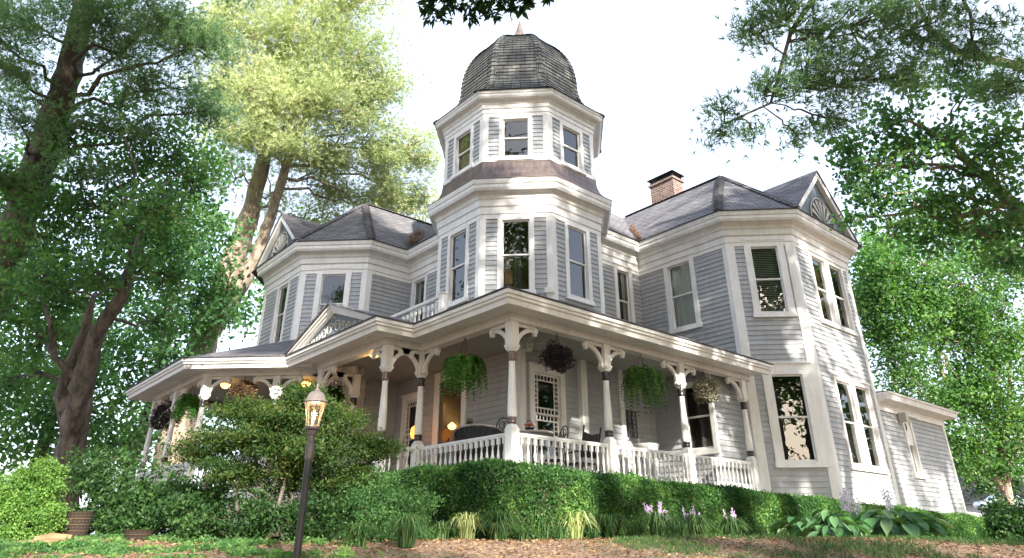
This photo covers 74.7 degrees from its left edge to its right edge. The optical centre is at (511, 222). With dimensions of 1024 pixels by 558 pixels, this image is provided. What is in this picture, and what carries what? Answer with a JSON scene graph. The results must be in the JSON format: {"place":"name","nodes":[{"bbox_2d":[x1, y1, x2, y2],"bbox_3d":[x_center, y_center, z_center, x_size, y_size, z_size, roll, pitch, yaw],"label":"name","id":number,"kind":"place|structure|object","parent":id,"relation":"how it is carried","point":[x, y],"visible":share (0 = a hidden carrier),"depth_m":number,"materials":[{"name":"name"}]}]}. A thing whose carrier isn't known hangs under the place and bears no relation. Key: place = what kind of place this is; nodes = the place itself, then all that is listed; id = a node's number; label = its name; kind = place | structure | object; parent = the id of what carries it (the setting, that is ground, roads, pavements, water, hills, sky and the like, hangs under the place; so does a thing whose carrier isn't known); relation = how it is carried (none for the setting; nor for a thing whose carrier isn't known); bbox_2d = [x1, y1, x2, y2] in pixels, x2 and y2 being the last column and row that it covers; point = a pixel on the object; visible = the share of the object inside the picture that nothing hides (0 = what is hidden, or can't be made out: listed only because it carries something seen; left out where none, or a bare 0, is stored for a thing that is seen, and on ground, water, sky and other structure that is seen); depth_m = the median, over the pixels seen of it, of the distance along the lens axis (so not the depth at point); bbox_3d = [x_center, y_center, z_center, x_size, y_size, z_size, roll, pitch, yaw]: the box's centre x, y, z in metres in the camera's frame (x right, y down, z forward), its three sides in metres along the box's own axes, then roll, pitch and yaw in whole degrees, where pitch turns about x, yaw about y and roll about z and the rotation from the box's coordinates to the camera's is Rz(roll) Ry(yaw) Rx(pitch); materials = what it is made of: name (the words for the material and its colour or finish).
{"place":"outdoors","nodes":[
{"label":"outdoors","id":0,"kind":"place"},
{"bbox_2d":[0,0,1023,534],"label":"sky","id":1,"kind":"structure","parent":0,"point":[641,65],"materials":[{"name":"white"}]},
{"bbox_2d":[8,536,1023,557],"bbox_3d":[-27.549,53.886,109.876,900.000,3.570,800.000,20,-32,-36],"label":"ground","id":2,"kind":"structure","parent":0,"point":[443,553],"depth_m":7.67,"materials":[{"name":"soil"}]},
{"bbox_2d":[0,454,72,540],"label":"boxwood","id":3,"kind":"object","parent":2,"relation":"on","point":[30,508],"visible":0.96,"depth_m":9.12,"materials":[{"name":"green plant"}]},
{"bbox_2d":[25,540,58,543],"bbox_3d":[-5.760,3.933,8.219,0.382,0.080,0.310,20,-32,-36],"label":"flat stone","id":4,"kind":"object","parent":2,"relation":"on","point":[50,541],"visible":0.21,"depth_m":8.15,"materials":[{"name":"beige stone"}]},
{"bbox_2d":[34,533,72,540],"bbox_3d":[-5.889,4.053,8.614,0.430,0.128,0.109,5,-26,-11],"label":"log","id":5,"kind":"object","parent":2,"relation":"on","point":[55,536],"visible":0.64,"depth_m":8.59,"materials":[{"name":"wood"}]},
{"bbox_2d":[53,505,74,533],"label":"boxwood","id":6,"kind":"object","parent":2,"relation":"on","point":[60,531],"visible":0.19,"depth_m":9.65,"materials":[{"name":"green plant"}]},
{"bbox_2d":[64,511,94,536],"bbox_3d":[-6.119,4.269,9.461,0.357,0.360,0.352,20,-32,-36],"label":"planter","id":7,"kind":"object","parent":2,"relation":"on","point":[79,524],"visible":0.87,"depth_m":9.37,"materials":[{"name":"wicker"}]},
{"bbox_2d":[0,122,182,481],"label":"tree","id":8,"kind":"object","parent":2,"relation":"on","point":[48,431],"visible":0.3,"depth_m":23.97,"materials":[{"name":"green plant"}]},
{"bbox_2d":[71,427,154,504],"bbox_3d":[-6.855,4.396,11.353,1.272,1.930,0.944,-3,-25,7],"label":"shrub","id":9,"kind":"object","parent":2,"relation":"on","point":[126,464],"visible":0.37,"depth_m":11.51,"materials":[{"name":"green plant"}]},
{"bbox_2d":[0,66,241,510],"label":"tree","id":10,"kind":"object","parent":2,"relation":"on","point":[73,394],"visible":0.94,"depth_m":14.24,"materials":[{"name":"green plant"}]},
{"bbox_2d":[2,133,263,484],"bbox_3d":[-14.643,4.941,26.827,12.395,14.444,7.391,-12,-28,24],"label":"tree","id":11,"kind":"object","parent":2,"relation":"on","point":[163,356],"visible":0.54,"depth_m":26.60,"materials":[{"name":"green plant"}]},
{"bbox_2d":[0,0,266,323],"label":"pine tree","id":12,"kind":"object","parent":2,"relation":"on","point":[165,28],"visible":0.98,"depth_m":14.54,"materials":[{"name":"green plant"}]},
{"bbox_2d":[124,530,155,539],"bbox_3d":[-5.091,4.262,9.154,0.399,0.120,0.393,20,-32,-36],"label":"planter","id":13,"kind":"object","parent":2,"relation":"on","point":[136,534],"visible":0.92,"depth_m":9.02,"materials":[{"name":"wicker"}]},
{"bbox_2d":[61,445,231,535],"bbox_3d":[-5.798,4.202,10.337,3.119,1.594,1.449,-6,-26,12],"label":"shrub","id":14,"kind":"object","parent":2,"relation":"on","point":[114,514],"visible":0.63,"depth_m":10.22,"materials":[{"name":"green plant"}]},
{"bbox_2d":[90,360,239,477],"bbox_3d":[-21.396,13.139,39.621,11.794,11.235,5.591,-4,-26,9],"label":"tree","id":15,"kind":"object","parent":2,"relation":"on","point":[209,416],"visible":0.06,"depth_m":39.69,"materials":[{"name":"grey plant"}]},
{"bbox_2d":[0,531,383,557],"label":"ground cover","id":16,"kind":"object","parent":2,"relation":"on","point":[235,546],"visible":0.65,"depth_m":7.71,"materials":[{"name":"green plant"}]},
{"bbox_2d":[145,478,364,542],"bbox_3d":[-3.503,3.978,9.125,3.148,0.957,1.322,-5,-26,10],"label":"shrub","id":17,"kind":"object","parent":2,"relation":"on","point":[328,520],"visible":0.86,"depth_m":8.91,"materials":[{"name":"green plant"}]},
{"bbox_2d":[213,197,326,340],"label":"tree","id":18,"kind":"object","parent":2,"relation":"on","point":[260,306],"visible":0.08,"depth_m":43.47,"materials":[{"name":"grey plant"}]},
{"bbox_2d":[155,377,417,542],"bbox_3d":[-3.236,3.297,9.295,3.716,2.216,1.891,0,-25,1],"label":"japanese maple","id":19,"kind":"object","parent":2,"relation":"on","point":[276,437],"visible":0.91,"depth_m":9.20,"materials":[{"name":"green plant"}]},
{"bbox_2d":[151,0,444,479],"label":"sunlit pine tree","id":20,"kind":"object","parent":2,"relation":"on","point":[296,94],"visible":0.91,"depth_m":27.70,"materials":[{"name":"green plant"}]},
{"bbox_2d":[293,384,327,557],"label":"lamp post","id":21,"kind":"object","parent":2,"relation":"on","point":[316,397],"visible":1,"depth_m":6.21,"materials":[{"name":"metal"}]},
{"bbox_2d":[329,522,386,545],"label":"grass clump","id":22,"kind":"object","parent":2,"relation":"on","point":[359,531],"visible":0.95,"depth_m":7.90,"materials":[{"name":"green plant"}]},
{"bbox_2d":[336,463,448,542],"bbox_3d":[-1.551,3.764,8.905,1.427,1.128,1.341,20,-32,-36],"label":"shrub","id":23,"kind":"object","parent":2,"relation":"on","point":[362,499],"visible":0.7,"depth_m":8.79,"materials":[{"name":"green plant"}]},
{"bbox_2d":[376,514,437,546],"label":"grass clump","id":24,"kind":"object","parent":2,"relation":"on","point":[407,528],"visible":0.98,"depth_m":7.77,"materials":[{"name":"green plant"}]},
{"bbox_2d":[427,520,456,539],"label":"grass clump","id":25,"kind":"object","parent":2,"relation":"on","point":[442,531],"visible":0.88,"depth_m":9.05,"materials":[{"name":"green plant"}]},
{"bbox_2d":[445,512,486,540],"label":"grass clump","id":26,"kind":"object","parent":2,"relation":"on","point":[466,524],"visible":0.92,"depth_m":9.44,"materials":[{"name":"plant"}]},
{"bbox_2d":[475,510,526,540],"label":"grass clump","id":27,"kind":"object","parent":2,"relation":"on","point":[498,524],"visible":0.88,"depth_m":9.32,"materials":[{"name":"green plant"}]},
{"bbox_2d":[508,525,536,540],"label":"grass clump","id":28,"kind":"object","parent":2,"relation":"on","point":[522,535],"visible":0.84,"depth_m":9.54,"materials":[{"name":"green plant"}]},
{"bbox_2d":[528,516,558,538],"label":"grass clump","id":29,"kind":"object","parent":2,"relation":"on","point":[545,523],"visible":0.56,"depth_m":10.20,"materials":[{"name":"green plant"}]},
{"bbox_2d":[124,21,966,534],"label":"victorian house","id":30,"kind":"structure","parent":2,"relation":"on","point":[740,293],"depth_m":20.61,"materials":[{"name":"white wood"}]},
{"bbox_2d":[147,397,183,431],"bbox_3d":[-11.224,6.185,21.707,1.059,1.165,1.030,2,-25,-4],"label":"hanging basket","id":31,"kind":"object","parent":30,"relation":"hanging from","point":[164,418],"visible":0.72,"depth_m":21.54,"materials":[{"name":"black plant"}]},
{"bbox_2d":[169,385,203,424],"bbox_3d":[-9.707,5.480,20.154,0.908,1.218,0.947,20,-32,-36],"label":"hanging basket","id":32,"kind":"object","parent":30,"relation":"hanging from","point":[189,402],"visible":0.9,"depth_m":19.93,"materials":[{"name":"green plant"}]},
{"bbox_2d":[220,382,230,388],"bbox_3d":[-8.856,5.009,20.744,0.300,0.240,0.292,20,-32,-36],"label":"porch light","id":33,"kind":"object","parent":30,"relation":"attached to","point":[225,385],"visible":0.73,"depth_m":20.64,"materials":[{"name":"yellow"}]},
{"bbox_2d":[228,377,257,400],"bbox_3d":[-7.675,4.776,19.164,0.773,0.792,0.764,20,-32,-36],"label":"hanging basket","id":34,"kind":"object","parent":30,"relation":"hanging from","point":[239,389],"visible":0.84,"depth_m":19.01,"materials":[{"name":"orange plant"}]},
{"bbox_2d":[269,276,290,343],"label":"window","id":35,"kind":"structure","parent":30,"relation":"in","point":[276,335],"depth_m":24.87,"materials":[{"name":"white paint"}]},
{"bbox_2d":[311,266,352,320],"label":"window","id":36,"kind":"structure","parent":30,"relation":"in","point":[332,286],"depth_m":24.02,"materials":[{"name":"white paint"}]},
{"bbox_2d":[324,382,345,406],"bbox_3d":[-5.152,4.907,18.995,0.888,1.173,0.858,20,-32,-36],"label":"hanging basket","id":37,"kind":"object","parent":30,"relation":"hanging from","point":[338,393],"visible":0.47,"depth_m":18.85,"materials":[{"name":"green plant"}]},
{"bbox_2d":[410,425,414,437],"bbox_3d":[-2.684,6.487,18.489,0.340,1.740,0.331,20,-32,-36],"label":"table lamp","id":38,"kind":"object","parent":30,"relation":"on","point":[412,432],"visible":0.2,"depth_m":18.66,"materials":[{"name":"yellow glass"}]},
{"bbox_2d":[399,390,425,470],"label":"window","id":39,"kind":"structure","parent":30,"relation":"in","point":[409,401],"depth_m":20.32,"materials":[{"name":"white paint"}]},
{"bbox_2d":[409,271,427,321],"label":"window","id":40,"kind":"structure","parent":30,"relation":"in","point":[419,282],"depth_m":24.51,"materials":[{"name":"white paint"}]},
{"bbox_2d":[431,372,466,465],"bbox_3d":[-1.805,5.662,18.498,0.260,3.240,1.530,20,-32,-36],"label":"front door","id":41,"kind":"structure","parent":30,"relation":"in","point":[449,414],"depth_m":18.74,"materials":[{"name":"white paint"}]},
{"bbox_2d":[445,222,469,308],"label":"window","id":42,"kind":"structure","parent":30,"relation":"in","point":[457,268],"depth_m":20.56,"materials":[{"name":"white paint"}]},
{"bbox_2d":[450,124,473,179],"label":"window","id":43,"kind":"structure","parent":30,"relation":"in","point":[463,149],"depth_m":22.30,"materials":[{"name":"white paint"}]},
{"bbox_2d":[439,338,487,401],"bbox_3d":[-1.100,3.319,15.332,1.126,1.434,1.106,20,-32,-36],"label":"hanging basket","id":44,"kind":"object","parent":30,"relation":"hanging from","point":[456,366],"visible":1,"depth_m":15.12,"materials":[{"name":"green plant"}]},
{"bbox_2d":[451,423,504,464],"bbox_3d":[-0.838,5.377,15.588,0.656,1.266,1.815,20,-32,-36],"label":"porch bench","id":45,"kind":"object","parent":30,"relation":"on","point":[468,431],"visible":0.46,"depth_m":15.38,"materials":[{"name":"black metal"}]},
{"bbox_2d":[496,417,507,459],"bbox_3d":[-0.071,4.877,14.489,0.429,1.235,0.543,-12,-28,24],"label":"iron chair","id":46,"kind":"object","parent":30,"relation":"on","point":[502,429],"visible":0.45,"depth_m":14.50,"materials":[{"name":"black metal"}]},
{"bbox_2d":[497,114,533,160],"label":"window","id":47,"kind":"structure","parent":30,"relation":"in","point":[515,131],"depth_m":21.56,"materials":[{"name":"white paint"}]},
{"bbox_2d":[497,215,536,293],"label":"window","id":48,"kind":"structure","parent":30,"relation":"in","point":[508,225],"depth_m":19.99,"materials":[{"name":"white paint"}]},
{"bbox_2d":[519,333,551,352],"bbox_3d":[0.382,2.884,16.015,1.180,0.440,1.126,20,-32,-36],"label":"ceiling fan","id":49,"kind":"object","parent":30,"relation":"hanging from","point":[529,343],"visible":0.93,"depth_m":15.91},
{"bbox_2d":[519,430,553,463],"bbox_3d":[0.471,5.164,14.821,0.920,1.015,0.920,20,-32,-36],"label":"round table","id":50,"kind":"object","parent":30,"relation":"on","point":[543,432],"visible":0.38,"depth_m":14.77,"materials":[{"name":"grey wood"}]},
{"bbox_2d":[528,362,566,464],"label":"door","id":51,"kind":"structure","parent":30,"relation":"in","point":[547,392],"depth_m":17.45,"materials":[{"name":"white paint"}]},
{"bbox_2d":[537,333,574,373],"bbox_3d":[0.988,2.945,15.103,0.812,0.954,0.811,20,-32,-36],"label":"hanging basket","id":52,"kind":"object","parent":30,"relation":"hanging from","point":[555,361],"visible":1,"depth_m":14.92,"materials":[{"name":"black plant"}]},
{"bbox_2d":[544,425,568,466],"bbox_3d":[0.994,5.218,15.208,0.546,1.233,0.429,12,-28,-24],"label":"iron chair","id":53,"kind":"object","parent":30,"relation":"on","point":[557,460],"visible":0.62,"depth_m":15.29,"materials":[{"name":"black metal"}]},
{"bbox_2d":[559,120,586,174],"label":"window","id":54,"kind":"structure","parent":30,"relation":"in","point":[571,138],"depth_m":22.09,"materials":[{"name":"white paint"}]},
{"bbox_2d":[564,219,595,306],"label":"window","id":55,"kind":"structure","parent":30,"relation":"in","point":[579,288],"depth_m":20.35,"materials":[{"name":"white paint"}]},
{"bbox_2d":[565,425,601,470],"bbox_3d":[1.666,5.497,15.841,0.622,1.264,0.963,20,-32,-36],"label":"rocking chair","id":56,"kind":"object","parent":30,"relation":"on","point":[590,437],"visible":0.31,"depth_m":15.72,"materials":[{"name":"black metal"}]},
{"bbox_2d":[613,261,635,322],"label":"window","id":57,"kind":"structure","parent":30,"relation":"in","point":[623,285],"depth_m":23.57,"materials":[{"name":"white paint"}]},
{"bbox_2d":[626,410,637,437],"bbox_3d":[3.441,5.771,19.208,0.420,0.750,0.029,20,-32,-36],"label":"wall ornament","id":58,"kind":"object","parent":30,"relation":"attached to","point":[631,419],"depth_m":19.19,"materials":[{"name":"black metal"}]},
{"bbox_2d":[620,357,669,415],"bbox_3d":[3.272,3.991,16.730,1.249,1.454,1.248,20,-32,-36],"label":"hanging basket","id":59,"kind":"object","parent":30,"relation":"hanging from","point":[649,376],"visible":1,"depth_m":16.52,"materials":[{"name":"green plant"}]},
{"bbox_2d":[633,443,659,477],"bbox_3d":[3.567,6.416,17.626,0.720,1.130,0.709,20,-32,-36],"label":"table","id":60,"kind":"object","parent":30,"relation":"on","point":[654,446],"visible":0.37,"depth_m":17.56,"materials":[{"name":"wood"}]},
{"bbox_2d":[661,252,702,333],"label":"window","id":61,"kind":"structure","parent":30,"relation":"in","point":[682,300],"depth_m":22.79,"materials":[{"name":"white paint"}]},
{"bbox_2d":[684,378,721,454],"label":"window","id":62,"kind":"structure","parent":30,"relation":"in","point":[698,417],"depth_m":19.67,"materials":[{"name":"white paint"}]},
{"bbox_2d":[691,370,720,404],"bbox_3d":[5.308,4.516,18.439,0.942,0.940,0.759,7,-26,-15],"label":"hanging basket","id":63,"kind":"object","parent":30,"relation":"hanging from","point":[703,390],"visible":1,"depth_m":18.27,"materials":[{"name":"plant"}]},
{"bbox_2d":[741,238,798,317],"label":"window","id":64,"kind":"structure","parent":30,"relation":"in","point":[766,264],"depth_m":21.50,"materials":[{"name":"white paint"}]},
{"bbox_2d":[762,361,830,467],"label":"window","id":65,"kind":"structure","parent":30,"relation":"in","point":[794,420],"depth_m":19.93,"materials":[{"name":"white paint"}]},
{"bbox_2d":[807,248,841,329],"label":"window","id":66,"kind":"structure","parent":30,"relation":"in","point":[821,280],"depth_m":22.44,"materials":[{"name":"white paint"}]},
{"bbox_2d":[825,258,858,336],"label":"window","id":67,"kind":"structure","parent":30,"relation":"in","point":[838,286],"depth_m":23.17,"materials":[{"name":"white paint"}]},
{"bbox_2d":[831,373,872,471],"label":"window","id":68,"kind":"structure","parent":30,"relation":"in","point":[850,419],"depth_m":20.61,"materials":[{"name":"white paint"}]},
{"bbox_2d":[851,379,890,474],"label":"window","id":69,"kind":"structure","parent":30,"relation":"in","point":[877,462],"depth_m":21.36,"materials":[{"name":"white paint"}]},
{"bbox_2d":[902,419,926,478],"bbox_3d":[13.608,7.663,22.910,0.860,2.045,0.255,20,-32,-36],"label":"window","id":70,"kind":"structure","parent":30,"relation":"in","point":[913,450],"depth_m":22.85,"materials":[{"name":"white paint"}]},
{"bbox_2d":[549,525,572,540],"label":"grass clump","id":71,"kind":"object","parent":2,"relation":"on","point":[561,533],"visible":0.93,"depth_m":9.85,"materials":[{"name":"green plant"}]},
{"bbox_2d":[556,510,596,539],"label":"grass clump","id":72,"kind":"object","parent":2,"relation":"on","point":[576,528],"visible":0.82,"depth_m":10.44,"materials":[{"name":"plant"}]},
{"bbox_2d":[581,528,605,539],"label":"grass clump","id":73,"kind":"object","parent":2,"relation":"on","point":[594,533],"visible":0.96,"depth_m":9.96,"materials":[{"name":"green plant"}]},
{"bbox_2d":[593,513,629,538],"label":"grass clump","id":74,"kind":"object","parent":2,"relation":"on","point":[611,525],"visible":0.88,"depth_m":10.66,"materials":[{"name":"green plant"}]},
{"bbox_2d":[624,521,646,536],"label":"grass clump","id":75,"kind":"object","parent":2,"relation":"on","point":[635,529],"visible":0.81,"depth_m":10.16,"materials":[{"name":"green plant"}]},
{"bbox_2d":[631,501,685,537],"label":"flowering plant","id":76,"kind":"object","parent":2,"relation":"on","point":[658,521],"visible":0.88,"depth_m":10.84,"materials":[{"name":"green plant"}]},
{"bbox_2d":[325,456,1001,540],"bbox_3d":[7.057,8.436,18.669,24.437,1.770,5.875,20,-32,-36],"label":"hedge","id":77,"kind":"object","parent":2,"relation":"on","point":[528,491],"visible":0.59,"depth_m":11.23,"materials":[{"name":"green plant"}]},
{"bbox_2d":[666,519,689,536],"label":"grass clump","id":78,"kind":"object","parent":2,"relation":"on","point":[678,527],"visible":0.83,"depth_m":10.38,"materials":[{"name":"green plant"}]},
{"bbox_2d":[669,506,720,535],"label":"flowering plant","id":79,"kind":"object","parent":2,"relation":"on","point":[698,524],"visible":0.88,"depth_m":11.25,"materials":[{"name":"green plant"}]},
{"bbox_2d":[707,508,756,537],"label":"flowering plant","id":80,"kind":"object","parent":2,"relation":"on","point":[732,524],"visible":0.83,"depth_m":11.43,"materials":[{"name":"green plant"}]},
{"bbox_2d":[751,525,773,536],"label":"grass clump","id":81,"kind":"object","parent":2,"relation":"on","point":[763,529],"visible":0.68,"depth_m":11.37,"materials":[{"name":"green plant"}]},
{"bbox_2d":[776,530,793,535],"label":"grass clump","id":82,"kind":"object","parent":2,"relation":"on","point":[783,533],"visible":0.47,"depth_m":11.07,"materials":[{"name":"green plant"}]},
{"bbox_2d":[769,515,834,536],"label":"hosta","id":83,"kind":"object","parent":2,"relation":"on","point":[781,525],"visible":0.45,"depth_m":11.70,"materials":[{"name":"green plant"}]},
{"bbox_2d":[800,509,870,537],"bbox_3d":[4.833,4.552,10.086,0.982,0.458,1.012,20,-32,-36],"label":"hosta","id":84,"kind":"object","parent":2,"relation":"on","point":[848,522],"visible":0.99,"depth_m":9.97,"materials":[{"name":"green plant"}]},
{"bbox_2d":[685,0,1023,167],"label":"pine bough tree","id":85,"kind":"object","parent":2,"relation":"on","point":[889,15],"visible":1,"depth_m":10.37,"materials":[{"name":"green plant"}]},
{"bbox_2d":[789,487,931,537],"bbox_3d":[5.822,5.062,11.389,2.135,1.075,2.242,20,-32,-36],"label":"hosta","id":86,"kind":"object","parent":2,"relation":"on","point":[898,529],"visible":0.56,"depth_m":11.10,"materials":[{"name":"green plant"}]},
{"bbox_2d":[843,488,956,537],"bbox_3d":[6.040,4.684,10.627,1.785,0.944,1.691,20,-32,-36],"label":"hosta","id":87,"kind":"object","parent":2,"relation":"on","point":[919,523],"visible":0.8,"depth_m":10.25,"materials":[{"name":"green plant"}]},
{"bbox_2d":[813,0,1023,287],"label":"oak tree","id":88,"kind":"object","parent":2,"relation":"on","point":[934,204],"visible":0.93,"depth_m":14.74,"materials":[{"name":"green plant"}]},
{"bbox_2d":[848,215,1023,504],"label":"multi stem tree","id":89,"kind":"object","parent":2,"relation":"on","point":[927,301],"visible":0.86,"depth_m":32.30,"materials":[{"name":"green plant"}]},
{"bbox_2d":[852,192,1023,390],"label":"tree","id":90,"kind":"object","parent":2,"relation":"on","point":[967,210],"visible":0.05,"depth_m":45.77,"materials":[{"name":"green plant"}]},
{"bbox_2d":[955,466,1023,513],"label":"grey house","id":91,"kind":"structure","parent":2,"relation":"on","point":[969,506],"depth_m":78.76,"materials":[{"name":"grey wood"}]},
{"bbox_2d":[956,371,1023,501],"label":"tree","id":92,"kind":"object","parent":2,"relation":"on","point":[988,487],"visible":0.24,"depth_m":41.55,"materials":[{"name":"green plant"}]},
{"bbox_2d":[966,493,1023,539],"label":"shrub","id":93,"kind":"object","parent":2,"relation":"on","point":[1010,523],"visible":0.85,"depth_m":21.85,"materials":[{"name":"green plant"}]},
{"bbox_2d":[973,494,1023,509],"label":"parked car","id":94,"kind":"object","parent":2,"relation":"on","point":[978,503],"visible":0.35,"depth_m":59.44,"materials":[{"name":"paint"}]},
{"bbox_2d":[524,420,536,429],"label":"flower basket","id":95,"kind":"object","parent":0,"point":[531,426],"visible":0.98,"depth_m":14.91,"materials":[{"name":"red plant"}]},
{"bbox_2d":[582,532,1023,557],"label":"grass","id":96,"kind":"structure","parent":0,"point":[847,544],"depth_m":8.03,"materials":[{"name":"green plant"}]},
{"bbox_3d":[6.029,-12.608,4.624,17.590,31.591,22.184,20,-32,-36],"label":"oak tree","id":97,"kind":"object","parent":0,"visible":0},
{"bbox_2d":[415,0,554,29],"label":"oak twig","id":98,"kind":"object","parent":97,"relation":"attached to","point":[479,6],"visible":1,"depth_m":8.97,"materials":[{"name":"green plant"}]}
]}

